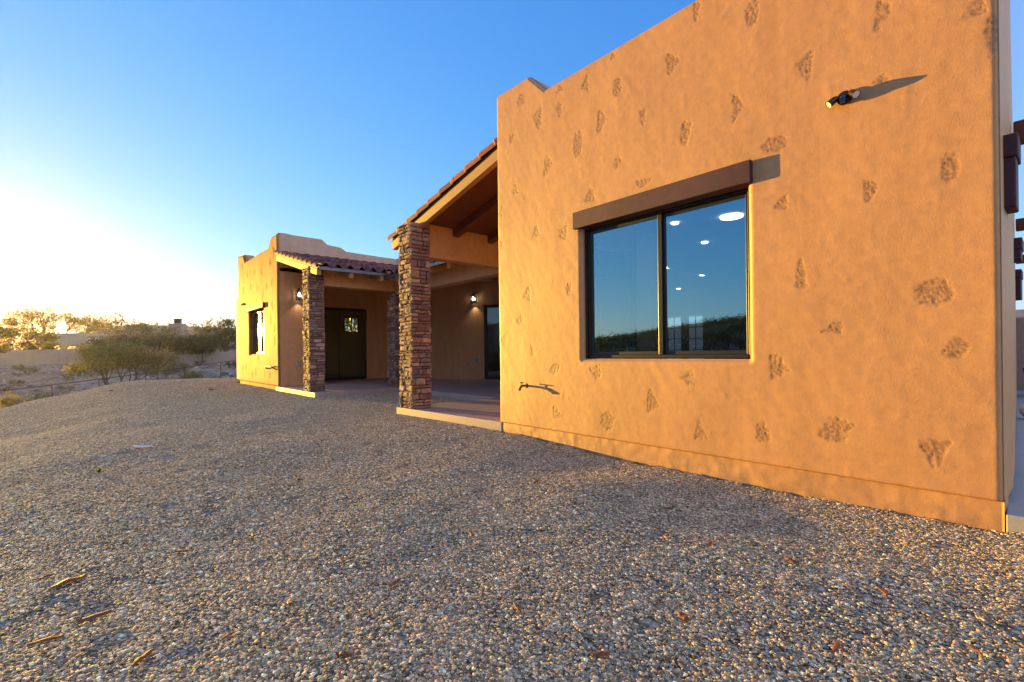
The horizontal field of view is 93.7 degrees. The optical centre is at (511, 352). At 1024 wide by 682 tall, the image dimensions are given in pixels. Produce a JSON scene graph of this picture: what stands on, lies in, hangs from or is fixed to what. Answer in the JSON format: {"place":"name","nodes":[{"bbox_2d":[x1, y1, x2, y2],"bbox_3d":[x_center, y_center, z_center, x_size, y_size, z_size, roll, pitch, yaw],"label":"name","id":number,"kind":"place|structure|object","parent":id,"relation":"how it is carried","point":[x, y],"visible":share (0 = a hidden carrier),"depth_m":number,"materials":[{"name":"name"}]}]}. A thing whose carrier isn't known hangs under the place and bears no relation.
{"place":"outdoors","nodes":[
{"label":"outdoors","id":0,"kind":"place"},
{"bbox_2d":[276,378,501,432],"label":"patio","id":1,"kind":"structure","parent":0,"point":[480,406],"depth_m":10.48,"materials":[{"name":"concrete"}]},
{"bbox_2d":[0,309,1023,533],"bbox_3d":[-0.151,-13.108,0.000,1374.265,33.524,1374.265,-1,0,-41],"label":"terrain","id":2,"kind":"structure","parent":0,"point":[48,377],"depth_m":49.28,"materials":[{"name":"brown soil"}]},
{"bbox_2d":[0,384,15,393],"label":"scrub","id":3,"kind":"object","parent":2,"relation":"on","point":[8,388],"visible":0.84,"depth_m":41.12,"materials":[{"name":"green plant"}]},
{"bbox_2d":[6,379,24,385],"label":"scrub","id":4,"kind":"object","parent":2,"relation":"on","point":[14,381],"visible":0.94,"depth_m":44.92,"materials":[{"name":"green plant"}]},
{"bbox_2d":[10,364,23,369],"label":"scrub","id":5,"kind":"object","parent":2,"relation":"on","point":[15,366],"visible":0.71,"depth_m":53.46,"materials":[{"name":"green plant"}]},
{"bbox_2d":[0,342,37,352],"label":"desert bush","id":6,"kind":"object","parent":2,"relation":"on","point":[5,350],"visible":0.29,"depth_m":71.07,"materials":[{"name":"green plant"}]},
{"bbox_2d":[16,366,40,373],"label":"scrub","id":7,"kind":"object","parent":2,"relation":"on","point":[32,369],"visible":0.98,"depth_m":51.42,"materials":[{"name":"green plant"}]},
{"bbox_2d":[0,337,61,349],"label":"desert bush","id":8,"kind":"object","parent":2,"relation":"on","point":[44,347],"visible":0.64,"depth_m":72.55,"materials":[{"name":"green plant"}]},
{"bbox_2d":[0,322,62,352],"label":"mesquite tree","id":9,"kind":"object","parent":2,"relation":"on","point":[8,333],"visible":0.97,"depth_m":71.37,"materials":[{"name":"green plant"}]},
{"bbox_2d":[0,390,68,407],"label":"creosote bush","id":10,"kind":"object","parent":2,"relation":"on","point":[9,399],"visible":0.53,"depth_m":29.23,"materials":[{"name":"green plant"}]},
{"bbox_2d":[0,349,93,364],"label":"garden wall","id":11,"kind":"structure","parent":2,"relation":"on","point":[35,357],"depth_m":61.61,"materials":[{"name":"beige paint"}]},
{"bbox_2d":[0,306,117,348],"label":"mesquite tree","id":12,"kind":"object","parent":2,"relation":"on","point":[13,322],"visible":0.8,"depth_m":94.42,"materials":[{"name":"green plant"}]},
{"bbox_2d":[54,385,73,390],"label":"scrub","id":13,"kind":"object","parent":2,"relation":"on","point":[67,387],"visible":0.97,"depth_m":41.81,"materials":[{"name":"green plant"}]},
{"bbox_2d":[59,372,71,377],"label":"scrub","id":14,"kind":"object","parent":2,"relation":"on","point":[64,376],"visible":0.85,"depth_m":48.27,"materials":[{"name":"green plant"}]},
{"bbox_2d":[0,363,236,407],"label":"rubble","id":15,"kind":"object","parent":2,"relation":"on","point":[131,379],"visible":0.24,"depth_m":48.51,"materials":[{"name":"stone"}]},
{"bbox_2d":[2,360,235,396],"bbox_3d":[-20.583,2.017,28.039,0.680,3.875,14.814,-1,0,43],"label":"rail fence","id":16,"kind":"object","parent":2,"relation":"on","point":[122,376],"visible":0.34,"depth_m":27.03,"materials":[{"name":"brown wood"}]},
{"bbox_2d":[78,331,160,351],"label":"desert bush","id":17,"kind":"object","parent":2,"relation":"on","point":[102,340],"visible":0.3,"depth_m":60.30,"materials":[{"name":"green plant"}]},
{"bbox_2d":[61,335,186,384],"bbox_3d":[-30.724,1.225,37.706,8.523,5.158,7.060,-1,0,40],"label":"palo verde","id":18,"kind":"object","parent":2,"relation":"on","point":[107,356],"visible":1,"depth_m":36.42,"materials":[{"name":"green plant"}]},
{"bbox_2d":[74,311,188,364],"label":"mesquite tree","id":19,"kind":"object","parent":2,"relation":"on","point":[144,328],"visible":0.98,"depth_m":54.19,"materials":[{"name":"green plant"}]},
{"bbox_2d":[37,319,235,354],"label":"neighbour house","id":20,"kind":"structure","parent":2,"relation":"on","point":[73,339],"depth_m":85.58,"materials":[{"name":"beige paint"}]},
{"bbox_2d":[130,366,145,373],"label":"scrub","id":21,"kind":"object","parent":2,"relation":"on","point":[137,369],"visible":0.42,"depth_m":51.20,"materials":[{"name":"green plant"}]},
{"bbox_2d":[129,332,186,354],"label":"desert bush","id":22,"kind":"object","parent":2,"relation":"on","point":[151,344],"visible":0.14,"depth_m":59.02,"materials":[{"name":"green plant"}]},
{"bbox_2d":[139,365,181,379],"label":"shrub","id":23,"kind":"object","parent":2,"relation":"on","point":[163,372],"visible":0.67,"depth_m":46.05,"materials":[{"name":"green plant"}]},
{"bbox_2d":[157,332,214,355],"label":"desert bush","id":24,"kind":"object","parent":2,"relation":"on","point":[171,340],"visible":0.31,"depth_m":57.13,"materials":[{"name":"green plant"}]},
{"bbox_2d":[175,362,196,368],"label":"scrub","id":25,"kind":"object","parent":2,"relation":"on","point":[194,365],"visible":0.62,"depth_m":53.88,"materials":[{"name":"green plant"}]},
{"bbox_2d":[146,351,236,364],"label":"garden wall","id":26,"kind":"structure","parent":2,"relation":"on","point":[221,357],"depth_m":57.38,"materials":[{"name":"grey paint"}]},
{"bbox_2d":[176,370,221,378],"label":"shrub","id":27,"kind":"object","parent":2,"relation":"on","point":[194,375],"visible":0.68,"depth_m":43.22,"materials":[{"name":"green plant"}]},
{"bbox_2d":[176,331,232,359],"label":"desert bush","id":28,"kind":"object","parent":2,"relation":"on","point":[201,342],"visible":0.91,"depth_m":56.45,"materials":[{"name":"green plant"}]},
{"bbox_2d":[186,315,235,352],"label":"mesquite tree","id":29,"kind":"object","parent":2,"relation":"on","point":[227,323],"visible":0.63,"depth_m":59.30,"materials":[{"name":"green plant"}]},
{"bbox_2d":[204,328,235,351],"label":"desert bush","id":30,"kind":"object","parent":2,"relation":"on","point":[232,337],"visible":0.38,"depth_m":58.93,"materials":[{"name":"green plant"}]},
{"bbox_2d":[225,361,236,368],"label":"scrub","id":31,"kind":"object","parent":2,"relation":"on","point":[233,363],"visible":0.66,"depth_m":53.92,"materials":[{"name":"green plant"}]},
{"bbox_2d":[345,318,356,330],"bbox_3d":[-9.606,-1.007,25.225,4.863,4.513,5.661,-1,0,-41],"label":"desert tree","id":32,"kind":"object","parent":2,"relation":"on","point":[347,322],"visible":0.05,"depth_m":25.24,"materials":[{"name":"green plant"}]},
{"bbox_2d":[0,377,1023,681],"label":"gravel","id":33,"kind":"structure","parent":2,"relation":"on","point":[578,557],"depth_m":2.27,"materials":[{"name":"grey gravel"}]},
{"bbox_2d":[27,635,61,645],"bbox_3d":[-1.635,1.005,1.681,0.022,0.012,0.090,9,0,41],"label":"bark chip","id":34,"kind":"object","parent":33,"relation":"on","point":[44,639],"visible":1,"depth_m":1.68,"materials":[{"name":"brown wood"}]},
{"bbox_2d":[38,573,53,579],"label":"bark chip","id":35,"kind":"object","parent":33,"relation":"on","point":[48,575],"visible":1,"depth_m":2.18,"materials":[{"name":"brown wood"}]},
{"bbox_2d":[51,574,86,588],"bbox_3d":[-1.963,1.007,2.126,0.036,0.017,0.115,8,13,42],"label":"bark chip","id":36,"kind":"object","parent":33,"relation":"on","point":[65,581],"visible":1,"depth_m":2.12,"materials":[{"name":"brown wood"}]},
{"bbox_2d":[77,609,111,623],"bbox_3d":[-1.584,0.998,1.822,0.032,0.013,0.100,-9,-3,43],"label":"bark chip","id":37,"kind":"object","parent":33,"relation":"on","point":[93,616],"visible":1,"depth_m":1.81,"materials":[{"name":"brown wood"}]},
{"bbox_2d":[131,648,154,665],"bbox_3d":[-1.193,0.981,1.552,0.022,0.012,0.072,0,7,13],"label":"bark chip","id":38,"kind":"object","parent":33,"relation":"on","point":[137,660],"visible":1,"depth_m":1.55,"materials":[{"name":"brown wood"}]},
{"bbox_2d":[134,445,152,447],"bbox_3d":[-3.881,0.984,5.049,0.176,0.016,0.079,1,3,-9],"label":"flat stone","id":39,"kind":"object","parent":33,"relation":"on","point":[139,446],"visible":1,"depth_m":5.04,"materials":[{"name":"grey stone"}]},
{"bbox_2d":[219,631,234,640],"bbox_3d":[-0.984,0.975,1.655,0.014,0.006,0.054,-2,0,23],"label":"bark chip","id":40,"kind":"object","parent":33,"relation":"on","point":[225,636],"visible":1,"depth_m":1.65,"materials":[{"name":"brown wood"}]},
{"bbox_2d":[336,651,353,656],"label":"bark chip","id":41,"kind":"object","parent":33,"relation":"on","point":[345,654],"visible":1,"depth_m":1.52,"materials":[{"name":"brown wood"}]},
{"bbox_2d":[388,578,400,586],"bbox_3d":[-0.492,0.959,2.010,0.020,0.011,0.073,6,2,24],"label":"bark chip","id":42,"kind":"object","parent":33,"relation":"on","point":[394,582],"visible":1,"depth_m":2.00,"materials":[{"name":"brown wood"}]},
{"bbox_2d":[513,602,521,612],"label":"bark chip","id":43,"kind":"object","parent":33,"relation":"on","point":[517,607],"visible":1,"depth_m":1.79,"materials":[{"name":"brown wood"}]},
{"bbox_2d":[592,652,609,656],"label":"bark chip","id":44,"kind":"object","parent":33,"relation":"on","point":[596,654],"visible":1,"depth_m":1.51,"materials":[{"name":"brown wood"}]},
{"bbox_2d":[677,611,689,621],"bbox_3d":[0.619,0.949,1.736,0.033,0.013,0.050,-8,6,-19],"label":"bark chip","id":45,"kind":"object","parent":33,"relation":"on","point":[684,616],"visible":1,"depth_m":1.73,"materials":[{"name":"brown wood"}]},
{"bbox_2d":[784,556,799,562],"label":"bark chip","id":46,"kind":"object","parent":33,"relation":"on","point":[791,559],"visible":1,"depth_m":2.20,"materials":[{"name":"brown wood"}]},
{"bbox_2d":[832,640,839,651],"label":"bark chip","id":47,"kind":"object","parent":33,"relation":"on","point":[836,647],"visible":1,"depth_m":1.54,"materials":[{"name":"brown wood"}]},
{"bbox_2d":[877,587,888,595],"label":"bark chip","id":48,"kind":"object","parent":33,"relation":"on","point":[883,591],"visible":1,"depth_m":1.90,"materials":[{"name":"brown wood"}]},
{"bbox_2d":[966,644,982,653],"bbox_3d":[1.472,0.942,1.530,0.017,0.008,0.056,2,-6,8],"label":"bark chip","id":49,"kind":"object","parent":33,"relation":"on","point":[974,649],"visible":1,"depth_m":1.52,"materials":[{"name":"brown wood"}]},
{"bbox_2d":[236,0,1023,532],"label":"adobe house","id":50,"kind":"structure","parent":2,"relation":"on","point":[832,296],"depth_m":3.79,"materials":[{"name":"orange paint"}]},
{"bbox_2d":[253,309,263,353],"bbox_3d":[-7.914,-0.656,15.161,0.072,1.390,1.840,-1,0,-41],"label":"window","id":51,"kind":"structure","parent":50,"relation":"in","point":[258,316],"depth_m":15.40,"materials":[{"name":"white glass"}]},
{"bbox_2d":[296,288,302,299],"bbox_3d":[-5.993,-1.656,13.515,0.190,0.351,0.212,-1,0,-41],"label":"wall lantern","id":52,"kind":"object","parent":50,"relation":"attached to","point":[298,291],"depth_m":13.49,"materials":[{"name":"white glass"}]},
{"bbox_2d":[323,307,366,380],"bbox_3d":[-5.688,-0.300,16.346,1.540,2.450,0.193,-1,0,-41],"label":"patio door","id":53,"kind":"structure","parent":50,"relation":"in","point":[364,376],"depth_m":16.54,"materials":[{"name":"brown wood"}]},
{"bbox_2d":[343,317,357,331],"bbox_3d":[-7.075,-1.224,21.074,0.640,0.650,0.060,-1,0,-41],"label":"room window","id":54,"kind":"structure","parent":50,"relation":"in","point":[343,317],"depth_m":21.03,"materials":[{"name":"black glass"}]},
{"bbox_2d":[470,293,475,303],"bbox_3d":[-1.265,-1.800,15.771,0.164,0.351,0.203,-1,0,19],"label":"wall lantern","id":55,"kind":"object","parent":50,"relation":"attached to","point":[473,298],"depth_m":15.82,"materials":[{"name":"white glass"}]},
{"bbox_2d":[484,304,500,378],"bbox_3d":[-0.088,-0.359,15.466,1.750,2.440,0.092,-1,0,24],"label":"patio door","id":56,"kind":"structure","parent":50,"relation":"in","point":[494,305],"depth_m":15.76,"materials":[{"name":"brown metal"}]},
{"bbox_2d":[518,382,527,390],"bbox_3d":[0.126,0.389,5.551,0.136,0.098,0.056,-1,0,-41],"label":"hose bibb","id":57,"kind":"object","parent":50,"relation":"attached to","point":[525,386],"visible":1,"depth_m":5.53,"materials":[{"name":"gold metal"}]},
{"bbox_2d":[587,188,750,357],"bbox_3d":[1.353,-0.623,4.389,0.072,1.345,1.662,-1,0,-41],"label":"window","id":58,"kind":"structure","parent":50,"relation":"in","point":[674,282],"depth_m":4.30,"materials":[{"name":"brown glass"}]},
{"bbox_2d":[825,89,859,107],"bbox_3d":[2.183,-1.688,3.166,0.076,0.094,0.195,-1,0,-41],"label":"floodlight","id":59,"kind":"object","parent":50,"relation":"attached to","point":[843,98],"visible":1,"depth_m":3.17,"materials":[{"name":"brown metal"}]},
{"bbox_2d":[0,0,1023,349],"label":"sky","id":60,"kind":"structure","parent":0,"point":[148,147],"materials":[{"name":"blue"}]},
{"bbox_2d":[1006,390,1023,534],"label":"side patio","id":61,"kind":"structure","parent":0,"point":[1015,516],"depth_m":3.23,"materials":[{"name":"grey concrete"}]},
{"bbox_2d":[1013,119,1023,263],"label":"pergola","id":62,"kind":"object","parent":61,"relation":"on","point":[1018,126],"visible":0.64,"depth_m":3.55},
{"bbox_2d":[1016,317,1023,389],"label":"terrace wall","id":63,"kind":"structure","parent":61,"relation":"on","point":[1020,346],"depth_m":10.31,"materials":[{"name":"brown paint"}]},
{"bbox_2d":[1019,404,1023,416],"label":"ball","id":64,"kind":"object","parent":61,"relation":"on","point":[1021,409],"visible":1,"depth_m":6.14,"materials":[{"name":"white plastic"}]}
]}

